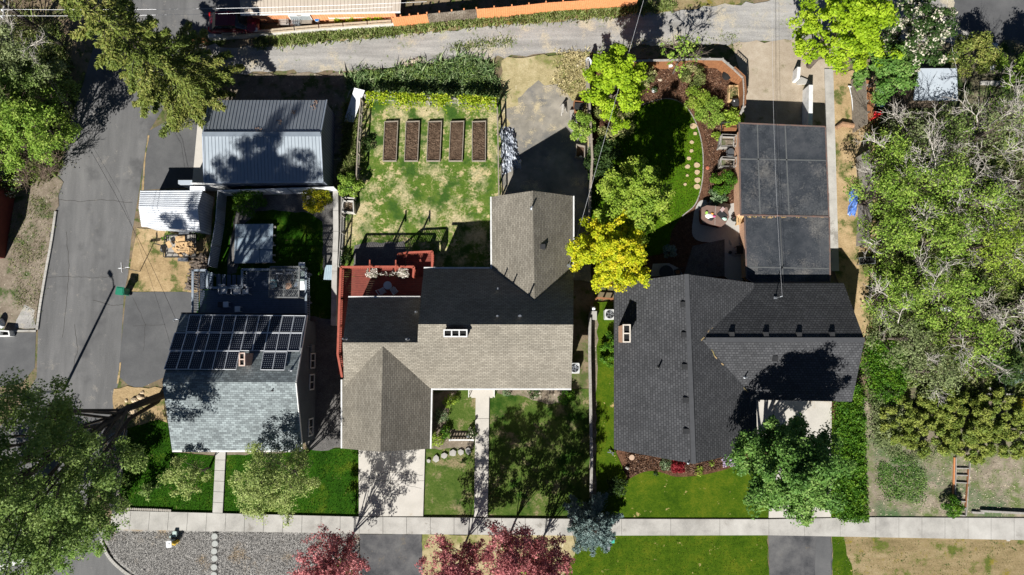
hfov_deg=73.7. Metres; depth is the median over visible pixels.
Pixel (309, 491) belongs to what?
lawn tufts
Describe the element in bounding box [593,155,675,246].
yellow green tree
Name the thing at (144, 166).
driveway seam
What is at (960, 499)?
weed tufts
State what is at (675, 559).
lawn tufts
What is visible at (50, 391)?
street lamp
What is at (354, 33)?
verge grass
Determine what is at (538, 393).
plant
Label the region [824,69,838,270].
garage path
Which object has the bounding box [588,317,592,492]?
rail fence
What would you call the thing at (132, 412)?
boulder
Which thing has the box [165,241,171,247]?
scrap board
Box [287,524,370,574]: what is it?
crabapple tree
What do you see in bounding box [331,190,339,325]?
block wall
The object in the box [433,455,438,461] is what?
flagstone
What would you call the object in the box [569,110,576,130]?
timber stack
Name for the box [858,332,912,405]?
ivy cover
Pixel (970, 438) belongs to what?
juniper
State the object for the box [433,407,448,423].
plant
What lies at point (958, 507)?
round shrub
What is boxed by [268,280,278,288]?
patio chair
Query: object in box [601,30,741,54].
weed tufts
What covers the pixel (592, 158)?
board fence
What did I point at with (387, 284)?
bistro table
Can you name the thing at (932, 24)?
flowering tree
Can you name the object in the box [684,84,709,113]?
spreading shrub
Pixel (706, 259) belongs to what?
paving
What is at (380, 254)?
dark gravel pad
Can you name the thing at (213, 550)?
round paver
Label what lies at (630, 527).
sidewalk
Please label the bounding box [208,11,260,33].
car
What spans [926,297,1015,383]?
elm tree
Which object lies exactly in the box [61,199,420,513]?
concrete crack
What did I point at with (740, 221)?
garden chair
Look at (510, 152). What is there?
tarp
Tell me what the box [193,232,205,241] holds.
plant
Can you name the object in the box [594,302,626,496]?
side lawn
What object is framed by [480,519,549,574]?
crabapple tree
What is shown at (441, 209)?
garden lawn
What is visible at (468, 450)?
flagstone
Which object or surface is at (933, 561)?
weed tufts
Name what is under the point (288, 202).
garden bed
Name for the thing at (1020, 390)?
woods undergrowth
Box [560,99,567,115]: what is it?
sawhorse
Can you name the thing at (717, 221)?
hot tub
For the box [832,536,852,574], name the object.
lawn edge
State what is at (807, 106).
parking wall
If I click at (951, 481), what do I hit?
pale chips
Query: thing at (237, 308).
side table
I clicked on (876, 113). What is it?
red cloth
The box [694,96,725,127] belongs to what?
spreading shrub
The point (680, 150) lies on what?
oval lawn
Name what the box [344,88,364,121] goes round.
sheet panel
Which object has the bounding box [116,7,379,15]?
power line
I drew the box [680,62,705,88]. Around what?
clipped shrub
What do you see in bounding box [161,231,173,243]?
plant
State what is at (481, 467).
walkway
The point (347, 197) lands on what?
compost bin
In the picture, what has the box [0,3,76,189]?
undergrowth
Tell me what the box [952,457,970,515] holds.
garden steps
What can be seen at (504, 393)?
plant
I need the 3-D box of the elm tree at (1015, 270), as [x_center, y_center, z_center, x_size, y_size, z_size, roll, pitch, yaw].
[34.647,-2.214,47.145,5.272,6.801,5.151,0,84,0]
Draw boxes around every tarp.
[500,125,521,174]
[847,185,858,216]
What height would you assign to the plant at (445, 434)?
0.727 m
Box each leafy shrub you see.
[638,64,656,88]
[722,106,745,127]
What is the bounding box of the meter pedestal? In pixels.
[166,539,175,547]
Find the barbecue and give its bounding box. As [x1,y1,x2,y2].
[725,146,733,158]
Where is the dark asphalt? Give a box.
[953,0,1023,43]
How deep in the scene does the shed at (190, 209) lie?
48.61 m
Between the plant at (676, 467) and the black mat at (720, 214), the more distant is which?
the black mat at (720, 214)
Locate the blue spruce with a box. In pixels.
[562,491,623,556]
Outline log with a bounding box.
[835,121,854,129]
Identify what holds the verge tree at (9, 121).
on the ground at (80, 56)
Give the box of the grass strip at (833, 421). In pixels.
[831,420,842,516]
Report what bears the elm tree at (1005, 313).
on the woods floor
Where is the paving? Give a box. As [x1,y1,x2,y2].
[684,239,724,275]
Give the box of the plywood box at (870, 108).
[866,80,873,119]
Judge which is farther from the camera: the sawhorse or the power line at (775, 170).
the sawhorse
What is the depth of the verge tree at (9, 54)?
46.07 m
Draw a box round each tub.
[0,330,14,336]
[699,205,728,227]
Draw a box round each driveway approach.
[359,534,422,574]
[768,535,832,574]
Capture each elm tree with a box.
[0,366,164,574]
[0,470,120,574]
[31,401,159,559]
[843,148,939,226]
[852,122,919,181]
[854,198,942,270]
[858,262,948,333]
[863,290,938,378]
[880,101,945,165]
[883,112,1011,225]
[888,197,992,283]
[895,239,992,332]
[902,339,966,403]
[913,99,989,168]
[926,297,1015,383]
[929,157,1019,240]
[938,83,1023,175]
[945,207,1023,285]
[961,282,1023,352]
[972,62,1023,151]
[979,145,1023,220]
[979,218,1023,292]
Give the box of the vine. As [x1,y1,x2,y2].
[365,90,496,116]
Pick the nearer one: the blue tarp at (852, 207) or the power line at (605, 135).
the power line at (605, 135)
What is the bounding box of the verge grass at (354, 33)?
[250,0,677,51]
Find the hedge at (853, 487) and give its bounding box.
[829,381,870,525]
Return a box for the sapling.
[138,482,161,501]
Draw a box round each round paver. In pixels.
[211,533,217,538]
[211,548,216,553]
[211,555,217,561]
[211,564,217,569]
[212,540,217,546]
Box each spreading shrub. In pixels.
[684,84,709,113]
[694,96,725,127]
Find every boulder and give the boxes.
[128,408,137,414]
[131,397,138,402]
[136,394,143,399]
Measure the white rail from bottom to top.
0.620 m
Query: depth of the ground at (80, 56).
51.89 m
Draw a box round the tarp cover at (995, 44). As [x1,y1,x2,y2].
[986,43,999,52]
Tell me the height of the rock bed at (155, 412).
0.001 m
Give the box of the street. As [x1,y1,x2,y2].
[0,0,239,574]
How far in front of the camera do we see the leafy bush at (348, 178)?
49.80 m
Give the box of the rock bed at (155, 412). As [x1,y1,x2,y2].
[113,386,166,427]
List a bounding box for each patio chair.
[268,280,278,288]
[283,280,293,288]
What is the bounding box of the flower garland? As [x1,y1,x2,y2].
[373,270,402,275]
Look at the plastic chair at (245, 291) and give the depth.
48.82 m
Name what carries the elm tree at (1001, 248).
on the woods floor
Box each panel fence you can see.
[208,191,226,267]
[217,187,336,195]
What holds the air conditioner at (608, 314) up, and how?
on the ground at (80, 56)
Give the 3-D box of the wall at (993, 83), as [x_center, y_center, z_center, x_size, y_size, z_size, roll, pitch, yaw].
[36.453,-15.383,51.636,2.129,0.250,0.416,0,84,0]
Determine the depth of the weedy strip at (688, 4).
52.24 m
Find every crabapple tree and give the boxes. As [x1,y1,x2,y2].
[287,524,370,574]
[414,533,495,574]
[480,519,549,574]
[519,532,575,574]
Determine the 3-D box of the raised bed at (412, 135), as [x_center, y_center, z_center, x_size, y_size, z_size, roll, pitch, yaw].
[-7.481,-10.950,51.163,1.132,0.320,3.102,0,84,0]
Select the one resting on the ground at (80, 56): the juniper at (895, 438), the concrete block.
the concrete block
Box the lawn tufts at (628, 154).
[588,99,703,254]
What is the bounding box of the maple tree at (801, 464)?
[723,412,856,526]
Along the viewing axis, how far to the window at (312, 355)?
48.52 m
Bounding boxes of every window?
[288,15,301,19]
[297,15,312,19]
[308,417,313,436]
[309,374,314,389]
[310,353,315,368]
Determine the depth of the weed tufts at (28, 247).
50.46 m
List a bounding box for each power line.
[15,22,169,341]
[15,25,175,318]
[18,2,408,9]
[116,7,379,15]
[569,0,643,264]
[772,53,781,286]
[775,0,783,282]
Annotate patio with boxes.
[692,200,742,280]
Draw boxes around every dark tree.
[850,42,924,106]
[975,344,1023,385]
[990,52,1023,98]
[1005,331,1023,354]
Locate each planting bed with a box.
[432,391,473,449]
[496,388,571,404]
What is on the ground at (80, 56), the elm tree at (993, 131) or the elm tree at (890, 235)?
the elm tree at (890, 235)
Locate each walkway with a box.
[213,452,225,512]
[474,397,488,516]
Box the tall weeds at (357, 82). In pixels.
[339,43,508,101]
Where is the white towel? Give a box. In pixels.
[705,213,712,218]
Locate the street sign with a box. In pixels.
[118,262,139,271]
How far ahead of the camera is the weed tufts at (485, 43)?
51.98 m
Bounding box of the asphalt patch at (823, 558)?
[815,537,831,574]
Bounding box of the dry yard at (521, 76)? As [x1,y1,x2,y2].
[500,51,590,249]
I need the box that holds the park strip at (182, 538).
[97,529,359,574]
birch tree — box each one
[156,455,211,500]
[227,440,321,527]
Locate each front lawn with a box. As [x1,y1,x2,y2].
[120,420,214,512]
[223,448,358,515]
[423,389,589,517]
[594,467,768,518]
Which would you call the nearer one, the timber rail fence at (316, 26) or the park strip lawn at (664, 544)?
the park strip lawn at (664, 544)
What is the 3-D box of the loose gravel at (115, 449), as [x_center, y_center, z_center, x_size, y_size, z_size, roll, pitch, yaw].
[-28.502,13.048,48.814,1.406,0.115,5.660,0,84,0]
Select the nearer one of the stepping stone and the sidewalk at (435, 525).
the sidewalk at (435, 525)
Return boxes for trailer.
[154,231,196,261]
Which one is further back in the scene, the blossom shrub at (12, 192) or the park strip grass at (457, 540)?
the blossom shrub at (12, 192)
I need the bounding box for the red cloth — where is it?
[870,111,882,120]
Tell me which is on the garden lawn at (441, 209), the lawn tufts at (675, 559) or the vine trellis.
the vine trellis
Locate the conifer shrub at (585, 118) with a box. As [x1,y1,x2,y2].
[568,110,596,142]
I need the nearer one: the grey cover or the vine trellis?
the grey cover
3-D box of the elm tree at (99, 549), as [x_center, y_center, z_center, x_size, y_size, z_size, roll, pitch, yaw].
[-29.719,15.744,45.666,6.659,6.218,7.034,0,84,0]
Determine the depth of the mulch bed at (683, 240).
51.15 m
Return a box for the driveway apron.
[192,117,204,182]
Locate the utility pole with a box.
[0,0,64,46]
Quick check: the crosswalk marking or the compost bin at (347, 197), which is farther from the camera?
the compost bin at (347, 197)
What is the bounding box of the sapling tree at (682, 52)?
[658,35,710,78]
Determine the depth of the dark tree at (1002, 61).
49.11 m
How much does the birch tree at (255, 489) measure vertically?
8.248 m
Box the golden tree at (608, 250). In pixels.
[565,207,651,293]
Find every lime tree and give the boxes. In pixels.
[579,43,648,134]
[786,0,904,75]
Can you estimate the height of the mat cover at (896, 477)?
0.330 m
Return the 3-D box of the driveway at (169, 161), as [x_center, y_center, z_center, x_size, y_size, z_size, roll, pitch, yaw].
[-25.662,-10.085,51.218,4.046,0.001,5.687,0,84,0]
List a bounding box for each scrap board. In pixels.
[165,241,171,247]
[175,236,184,242]
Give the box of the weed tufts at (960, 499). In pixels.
[919,457,1013,517]
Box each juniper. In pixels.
[878,395,925,445]
[900,404,959,458]
[916,383,968,430]
[935,391,994,449]
[951,415,996,465]
[969,386,1023,443]
[992,416,1023,459]
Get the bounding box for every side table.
[223,302,230,306]
[235,306,242,311]
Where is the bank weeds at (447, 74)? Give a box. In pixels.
[361,55,500,96]
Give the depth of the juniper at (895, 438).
48.30 m
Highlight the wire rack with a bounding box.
[286,17,300,26]
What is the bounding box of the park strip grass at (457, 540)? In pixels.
[422,534,575,574]
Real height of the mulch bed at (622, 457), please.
0.001 m
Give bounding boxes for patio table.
[277,271,291,282]
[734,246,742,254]
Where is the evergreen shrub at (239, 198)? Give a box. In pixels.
[231,186,266,217]
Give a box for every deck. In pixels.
[191,268,311,320]
[337,250,434,376]
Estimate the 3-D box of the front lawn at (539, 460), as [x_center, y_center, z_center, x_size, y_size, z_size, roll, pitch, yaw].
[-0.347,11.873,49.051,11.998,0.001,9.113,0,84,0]
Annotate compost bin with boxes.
[342,200,355,214]
[344,186,355,199]
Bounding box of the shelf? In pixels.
[300,20,312,25]
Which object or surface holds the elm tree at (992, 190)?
on the woods floor
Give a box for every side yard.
[127,228,211,292]
[833,70,878,354]
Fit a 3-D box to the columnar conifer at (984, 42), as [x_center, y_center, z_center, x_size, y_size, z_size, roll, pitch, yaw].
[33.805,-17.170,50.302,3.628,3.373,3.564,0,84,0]
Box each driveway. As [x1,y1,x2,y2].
[0,332,35,386]
[118,292,197,387]
[141,118,197,189]
[359,449,424,515]
[768,400,831,517]
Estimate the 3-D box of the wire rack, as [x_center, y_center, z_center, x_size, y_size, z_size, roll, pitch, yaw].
[-16.508,-20.163,51.849,1.101,0.765,0.530,0,84,0]
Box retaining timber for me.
[971,510,1023,513]
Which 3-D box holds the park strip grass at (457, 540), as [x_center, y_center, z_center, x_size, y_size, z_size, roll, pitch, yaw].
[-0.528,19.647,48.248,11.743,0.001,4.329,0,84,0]
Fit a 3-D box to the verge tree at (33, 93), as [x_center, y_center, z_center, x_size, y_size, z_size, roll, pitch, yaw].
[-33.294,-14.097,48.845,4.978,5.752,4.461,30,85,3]
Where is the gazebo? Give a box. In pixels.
[268,266,307,299]
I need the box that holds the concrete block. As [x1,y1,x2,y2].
[796,77,809,84]
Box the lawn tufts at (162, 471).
[122,421,214,511]
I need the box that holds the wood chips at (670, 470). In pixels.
[625,452,729,476]
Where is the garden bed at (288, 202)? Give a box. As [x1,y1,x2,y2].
[227,194,332,273]
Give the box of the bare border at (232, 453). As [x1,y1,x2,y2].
[193,452,285,454]
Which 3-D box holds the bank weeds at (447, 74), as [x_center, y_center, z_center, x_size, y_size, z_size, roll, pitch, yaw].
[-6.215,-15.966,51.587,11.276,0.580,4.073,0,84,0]
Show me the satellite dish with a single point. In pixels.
(589, 60)
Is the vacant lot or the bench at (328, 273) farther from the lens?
the bench at (328, 273)
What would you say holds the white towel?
on the hot tub at (717, 221)
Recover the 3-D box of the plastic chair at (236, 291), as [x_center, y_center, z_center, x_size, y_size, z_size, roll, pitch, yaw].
[-19.708,0.219,48.819,0.646,0.899,0.700,0,84,0]
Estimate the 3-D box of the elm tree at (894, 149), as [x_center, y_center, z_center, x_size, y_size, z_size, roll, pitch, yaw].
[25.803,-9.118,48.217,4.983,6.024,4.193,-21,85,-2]
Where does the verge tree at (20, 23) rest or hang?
on the ground at (80, 56)
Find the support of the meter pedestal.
on the park strip at (182, 538)
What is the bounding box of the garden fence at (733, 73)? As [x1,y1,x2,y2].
[629,57,745,120]
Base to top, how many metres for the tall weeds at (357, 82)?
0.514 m
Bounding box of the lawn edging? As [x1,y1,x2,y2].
[641,98,703,216]
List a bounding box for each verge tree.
[0,0,56,46]
[0,0,66,101]
[0,64,57,138]
[0,84,82,166]
[0,121,48,174]
[8,55,81,122]
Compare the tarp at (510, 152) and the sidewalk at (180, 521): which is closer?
the sidewalk at (180, 521)
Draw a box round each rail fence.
[222,20,391,36]
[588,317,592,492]
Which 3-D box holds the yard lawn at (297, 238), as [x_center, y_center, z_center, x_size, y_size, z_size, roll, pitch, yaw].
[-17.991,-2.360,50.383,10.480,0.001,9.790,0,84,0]
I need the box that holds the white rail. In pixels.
[449,438,473,440]
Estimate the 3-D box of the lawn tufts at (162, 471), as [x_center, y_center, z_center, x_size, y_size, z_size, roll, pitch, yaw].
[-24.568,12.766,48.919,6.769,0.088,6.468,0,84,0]
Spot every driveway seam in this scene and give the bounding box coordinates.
[117,363,120,383]
[142,135,148,189]
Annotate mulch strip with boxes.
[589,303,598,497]
[832,401,837,419]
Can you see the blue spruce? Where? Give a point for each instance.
(590, 527)
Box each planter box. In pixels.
[573,100,583,114]
[575,144,584,159]
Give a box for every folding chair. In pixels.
[375,287,385,294]
[390,286,397,294]
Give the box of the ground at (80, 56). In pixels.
[0,0,877,566]
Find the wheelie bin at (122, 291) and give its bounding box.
[115,286,131,295]
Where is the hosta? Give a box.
[708,187,728,205]
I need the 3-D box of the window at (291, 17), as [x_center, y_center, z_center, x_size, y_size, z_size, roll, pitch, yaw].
[-16.276,-20.334,51.446,1.000,0.700,0.105,0,84,0]
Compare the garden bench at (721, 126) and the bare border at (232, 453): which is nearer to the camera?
the bare border at (232, 453)
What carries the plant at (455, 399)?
on the planting bed at (438, 400)
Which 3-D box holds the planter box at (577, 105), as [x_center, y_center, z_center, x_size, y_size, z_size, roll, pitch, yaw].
[4.968,-13.428,51.139,0.720,0.855,0.946,0,84,0]
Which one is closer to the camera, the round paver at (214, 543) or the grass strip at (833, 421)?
the round paver at (214, 543)
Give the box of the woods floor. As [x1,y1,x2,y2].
[864,40,1023,410]
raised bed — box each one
[383,121,398,161]
[404,121,419,161]
[426,121,441,161]
[449,121,463,161]
[472,121,485,161]
[727,85,738,102]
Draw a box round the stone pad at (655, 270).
[651,263,681,275]
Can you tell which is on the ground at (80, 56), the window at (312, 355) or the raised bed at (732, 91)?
the raised bed at (732, 91)
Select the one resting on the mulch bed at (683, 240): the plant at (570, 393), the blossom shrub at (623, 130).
the blossom shrub at (623, 130)
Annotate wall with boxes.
[0,178,16,258]
[208,20,393,40]
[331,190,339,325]
[792,67,800,82]
[802,85,812,124]
[980,81,1005,86]
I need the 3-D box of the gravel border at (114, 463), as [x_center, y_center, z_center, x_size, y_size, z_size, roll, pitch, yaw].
[-28.398,12.955,48.916,1.514,0.001,5.938,0,84,0]
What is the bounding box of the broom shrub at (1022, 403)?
[1012,397,1023,418]
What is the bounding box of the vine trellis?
[363,94,496,108]
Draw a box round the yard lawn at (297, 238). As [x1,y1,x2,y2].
[197,191,332,320]
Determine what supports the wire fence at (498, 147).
on the garden lawn at (441, 209)
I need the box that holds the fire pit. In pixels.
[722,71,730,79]
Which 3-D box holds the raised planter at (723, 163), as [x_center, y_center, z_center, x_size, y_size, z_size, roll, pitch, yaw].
[15.854,-9.173,50.538,1.235,1.215,0.751,0,84,0]
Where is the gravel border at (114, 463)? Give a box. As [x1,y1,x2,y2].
[107,429,126,509]
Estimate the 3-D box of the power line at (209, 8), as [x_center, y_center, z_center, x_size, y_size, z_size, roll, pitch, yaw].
[-19.972,-18.907,45.961,28.474,0.494,0.011,-1,84,0]
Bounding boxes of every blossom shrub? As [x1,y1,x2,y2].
[0,166,22,198]
[592,96,634,141]
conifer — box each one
[55,0,244,138]
[946,30,1002,77]
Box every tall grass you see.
[334,94,366,182]
[549,46,591,110]
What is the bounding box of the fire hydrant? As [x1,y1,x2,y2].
[172,539,179,545]
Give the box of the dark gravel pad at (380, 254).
[353,241,405,265]
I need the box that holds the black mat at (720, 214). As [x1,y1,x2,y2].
[717,211,727,219]
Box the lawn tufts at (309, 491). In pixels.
[224,450,358,514]
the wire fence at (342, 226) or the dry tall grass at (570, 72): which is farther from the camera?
the dry tall grass at (570, 72)
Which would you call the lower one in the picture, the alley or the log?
the log
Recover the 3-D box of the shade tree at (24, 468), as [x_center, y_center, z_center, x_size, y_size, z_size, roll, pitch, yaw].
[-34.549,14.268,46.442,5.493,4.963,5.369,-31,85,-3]
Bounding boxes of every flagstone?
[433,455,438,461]
[449,449,455,455]
[465,447,470,454]
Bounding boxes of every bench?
[278,19,290,26]
[323,265,331,279]
[719,122,738,131]
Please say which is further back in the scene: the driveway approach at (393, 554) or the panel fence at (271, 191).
the panel fence at (271, 191)
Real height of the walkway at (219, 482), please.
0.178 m
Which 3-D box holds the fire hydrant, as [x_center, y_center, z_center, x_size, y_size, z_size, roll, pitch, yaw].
[-23.691,17.964,48.038,0.400,0.860,0.346,0,84,0]
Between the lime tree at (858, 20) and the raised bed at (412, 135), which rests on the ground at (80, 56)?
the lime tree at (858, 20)
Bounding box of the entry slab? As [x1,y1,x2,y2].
[756,400,774,434]
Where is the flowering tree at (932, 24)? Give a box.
[875,0,959,79]
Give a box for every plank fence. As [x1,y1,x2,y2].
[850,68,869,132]
[855,149,874,245]
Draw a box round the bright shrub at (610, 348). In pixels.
[599,330,613,367]
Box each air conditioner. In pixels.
[572,362,579,373]
[604,309,613,319]
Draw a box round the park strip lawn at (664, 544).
[564,535,768,574]
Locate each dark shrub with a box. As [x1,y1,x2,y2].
[583,152,609,180]
[587,135,622,169]
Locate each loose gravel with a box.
[104,430,123,509]
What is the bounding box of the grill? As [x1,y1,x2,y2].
[297,262,307,284]
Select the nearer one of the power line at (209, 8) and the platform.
the power line at (209, 8)
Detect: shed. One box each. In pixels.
[139,180,213,234]
[901,68,957,107]
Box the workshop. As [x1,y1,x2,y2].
[240,0,400,22]
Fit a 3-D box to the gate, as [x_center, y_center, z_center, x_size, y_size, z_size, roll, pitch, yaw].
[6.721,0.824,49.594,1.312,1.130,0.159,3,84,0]
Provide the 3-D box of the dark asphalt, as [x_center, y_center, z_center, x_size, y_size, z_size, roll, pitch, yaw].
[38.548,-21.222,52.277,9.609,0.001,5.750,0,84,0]
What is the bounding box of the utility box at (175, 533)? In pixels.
[172,530,178,536]
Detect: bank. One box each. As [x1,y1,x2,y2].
[213,72,346,189]
[343,60,499,101]
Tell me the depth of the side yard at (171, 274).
50.35 m
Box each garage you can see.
[191,100,334,190]
[733,122,830,282]
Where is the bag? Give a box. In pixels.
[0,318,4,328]
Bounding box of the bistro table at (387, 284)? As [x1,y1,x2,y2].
[383,281,391,288]
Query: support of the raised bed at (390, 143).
on the garden lawn at (441, 209)
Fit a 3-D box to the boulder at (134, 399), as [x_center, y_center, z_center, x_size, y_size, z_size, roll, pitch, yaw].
[-27.250,8.163,49.310,0.685,0.334,0.462,0,84,0]
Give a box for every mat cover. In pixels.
[870,418,950,463]
[873,450,929,504]
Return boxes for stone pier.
[588,311,596,319]
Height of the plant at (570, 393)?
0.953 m
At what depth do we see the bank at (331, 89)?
51.65 m
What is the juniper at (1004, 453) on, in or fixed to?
on the vacant lot
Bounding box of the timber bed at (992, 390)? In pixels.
[978,384,1014,398]
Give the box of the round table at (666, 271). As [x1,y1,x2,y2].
[659,265,673,276]
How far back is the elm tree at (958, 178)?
44.79 m
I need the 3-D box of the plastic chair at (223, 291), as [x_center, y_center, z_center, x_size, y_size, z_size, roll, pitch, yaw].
[-20.612,0.172,48.824,0.646,0.899,0.700,0,84,0]
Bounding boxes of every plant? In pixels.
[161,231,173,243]
[179,110,193,130]
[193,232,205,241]
[338,250,349,265]
[344,17,357,22]
[361,137,374,152]
[364,268,378,277]
[397,268,408,277]
[432,430,444,446]
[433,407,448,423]
[439,424,450,439]
[442,393,456,408]
[451,394,459,403]
[466,427,478,438]
[502,390,510,396]
[527,390,541,399]
[557,389,575,405]
[651,86,657,92]
[659,458,671,470]
[670,460,684,472]
[694,466,703,476]
[711,132,720,140]
[721,456,735,467]
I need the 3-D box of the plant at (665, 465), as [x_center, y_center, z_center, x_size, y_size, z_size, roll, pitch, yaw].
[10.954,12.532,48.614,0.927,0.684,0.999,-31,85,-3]
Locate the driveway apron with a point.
(198, 169)
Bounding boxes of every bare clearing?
[970,356,1023,411]
[981,175,1023,227]
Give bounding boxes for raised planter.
[717,134,736,149]
[717,156,736,169]
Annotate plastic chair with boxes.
[218,284,229,294]
[231,285,242,295]
[239,285,251,295]
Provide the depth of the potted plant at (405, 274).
48.20 m
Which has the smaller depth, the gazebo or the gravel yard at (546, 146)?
the gazebo
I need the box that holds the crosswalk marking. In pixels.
[0,541,81,569]
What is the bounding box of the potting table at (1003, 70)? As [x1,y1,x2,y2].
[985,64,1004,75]
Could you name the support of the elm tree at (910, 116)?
on the woods floor
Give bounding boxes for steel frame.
[856,256,875,264]
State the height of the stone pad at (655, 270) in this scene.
0.001 m
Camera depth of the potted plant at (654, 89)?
51.25 m
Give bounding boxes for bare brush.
[0,151,37,192]
[6,135,75,190]
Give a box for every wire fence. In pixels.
[338,196,345,267]
[356,97,364,180]
[497,99,499,195]
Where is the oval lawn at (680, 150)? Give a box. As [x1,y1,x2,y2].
[588,99,702,256]
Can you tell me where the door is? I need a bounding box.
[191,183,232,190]
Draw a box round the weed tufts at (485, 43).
[443,33,516,52]
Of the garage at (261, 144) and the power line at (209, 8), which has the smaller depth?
the power line at (209, 8)
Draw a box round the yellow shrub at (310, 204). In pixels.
[301,186,332,213]
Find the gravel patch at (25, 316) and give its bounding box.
[15,305,35,328]
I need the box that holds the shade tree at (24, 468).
[0,466,49,522]
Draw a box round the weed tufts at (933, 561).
[829,537,1019,574]
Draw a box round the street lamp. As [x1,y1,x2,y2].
[1,389,64,396]
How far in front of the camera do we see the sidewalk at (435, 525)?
48.40 m
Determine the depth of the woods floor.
51.07 m
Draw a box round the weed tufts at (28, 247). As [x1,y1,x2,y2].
[8,189,55,322]
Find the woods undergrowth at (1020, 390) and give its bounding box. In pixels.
[863,106,1023,405]
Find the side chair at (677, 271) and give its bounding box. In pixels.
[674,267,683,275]
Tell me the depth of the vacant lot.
48.78 m
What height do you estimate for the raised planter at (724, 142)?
1.215 m
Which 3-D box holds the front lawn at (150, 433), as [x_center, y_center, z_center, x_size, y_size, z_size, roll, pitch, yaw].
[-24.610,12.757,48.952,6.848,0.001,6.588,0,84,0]
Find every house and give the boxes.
[162,312,315,451]
[341,191,573,451]
[614,274,864,463]
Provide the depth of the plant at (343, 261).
49.97 m
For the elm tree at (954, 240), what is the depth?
44.82 m
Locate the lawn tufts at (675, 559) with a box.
[573,536,767,574]
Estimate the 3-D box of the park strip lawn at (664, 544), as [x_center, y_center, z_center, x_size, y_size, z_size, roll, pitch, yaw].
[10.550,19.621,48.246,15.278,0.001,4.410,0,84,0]
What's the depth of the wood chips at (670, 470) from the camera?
48.84 m
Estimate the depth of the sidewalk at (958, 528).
48.38 m
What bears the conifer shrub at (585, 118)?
on the ground at (80, 56)
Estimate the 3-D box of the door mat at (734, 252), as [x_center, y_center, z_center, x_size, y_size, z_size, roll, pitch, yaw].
[16.669,-2.529,50.423,0.900,0.138,0.500,0,84,0]
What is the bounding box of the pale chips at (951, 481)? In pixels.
[875,450,1023,514]
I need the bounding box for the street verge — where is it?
[0,155,62,330]
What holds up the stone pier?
on the ground at (80, 56)
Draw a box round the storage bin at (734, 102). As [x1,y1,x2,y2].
[730,99,738,108]
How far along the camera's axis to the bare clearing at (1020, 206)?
50.70 m
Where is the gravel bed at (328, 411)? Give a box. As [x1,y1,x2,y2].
[305,316,342,450]
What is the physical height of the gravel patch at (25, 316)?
0.001 m
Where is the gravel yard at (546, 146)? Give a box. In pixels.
[500,80,591,281]
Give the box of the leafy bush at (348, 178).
[337,171,364,197]
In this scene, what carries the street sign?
on the side yard at (171, 274)
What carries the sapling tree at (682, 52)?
on the mulch bed at (683, 240)
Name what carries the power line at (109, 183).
attached to the house at (235, 382)
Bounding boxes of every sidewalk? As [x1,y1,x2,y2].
[111,510,359,533]
[359,516,571,535]
[573,519,768,535]
[769,517,875,536]
[876,517,1023,539]
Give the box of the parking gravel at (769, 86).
[733,39,836,126]
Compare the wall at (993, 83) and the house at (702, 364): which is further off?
the wall at (993, 83)
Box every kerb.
[10,330,36,331]
[36,211,56,329]
[100,539,131,574]
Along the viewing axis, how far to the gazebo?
47.05 m
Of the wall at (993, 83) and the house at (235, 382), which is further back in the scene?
the wall at (993, 83)
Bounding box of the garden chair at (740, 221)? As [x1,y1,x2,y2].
[735,216,743,225]
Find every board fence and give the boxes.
[391,0,637,26]
[585,56,593,222]
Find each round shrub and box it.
[606,476,627,496]
[662,244,676,257]
[709,169,737,194]
[940,494,964,518]
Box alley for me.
[190,0,999,74]
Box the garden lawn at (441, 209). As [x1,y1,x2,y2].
[342,95,500,276]
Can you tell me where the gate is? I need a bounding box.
[595,297,613,299]
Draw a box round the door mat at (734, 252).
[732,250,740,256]
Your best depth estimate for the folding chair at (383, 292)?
48.20 m
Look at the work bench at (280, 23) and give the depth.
51.69 m
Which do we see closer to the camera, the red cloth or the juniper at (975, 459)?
the juniper at (975, 459)
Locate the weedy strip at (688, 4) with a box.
[254,0,739,46]
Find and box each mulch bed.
[592,58,740,285]
[616,450,747,479]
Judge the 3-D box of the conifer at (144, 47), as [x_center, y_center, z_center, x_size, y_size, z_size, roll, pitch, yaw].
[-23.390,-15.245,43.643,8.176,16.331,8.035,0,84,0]
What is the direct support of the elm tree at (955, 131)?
on the woods floor
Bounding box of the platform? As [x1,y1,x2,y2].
[234,224,275,263]
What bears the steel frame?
on the ground at (80, 56)
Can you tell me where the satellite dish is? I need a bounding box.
[585,57,591,65]
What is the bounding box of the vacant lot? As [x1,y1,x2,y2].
[860,398,1023,517]
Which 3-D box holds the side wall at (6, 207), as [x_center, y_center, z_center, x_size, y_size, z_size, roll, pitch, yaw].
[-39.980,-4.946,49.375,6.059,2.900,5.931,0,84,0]
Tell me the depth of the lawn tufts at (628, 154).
51.11 m
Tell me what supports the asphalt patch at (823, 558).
on the driveway approach at (791, 555)

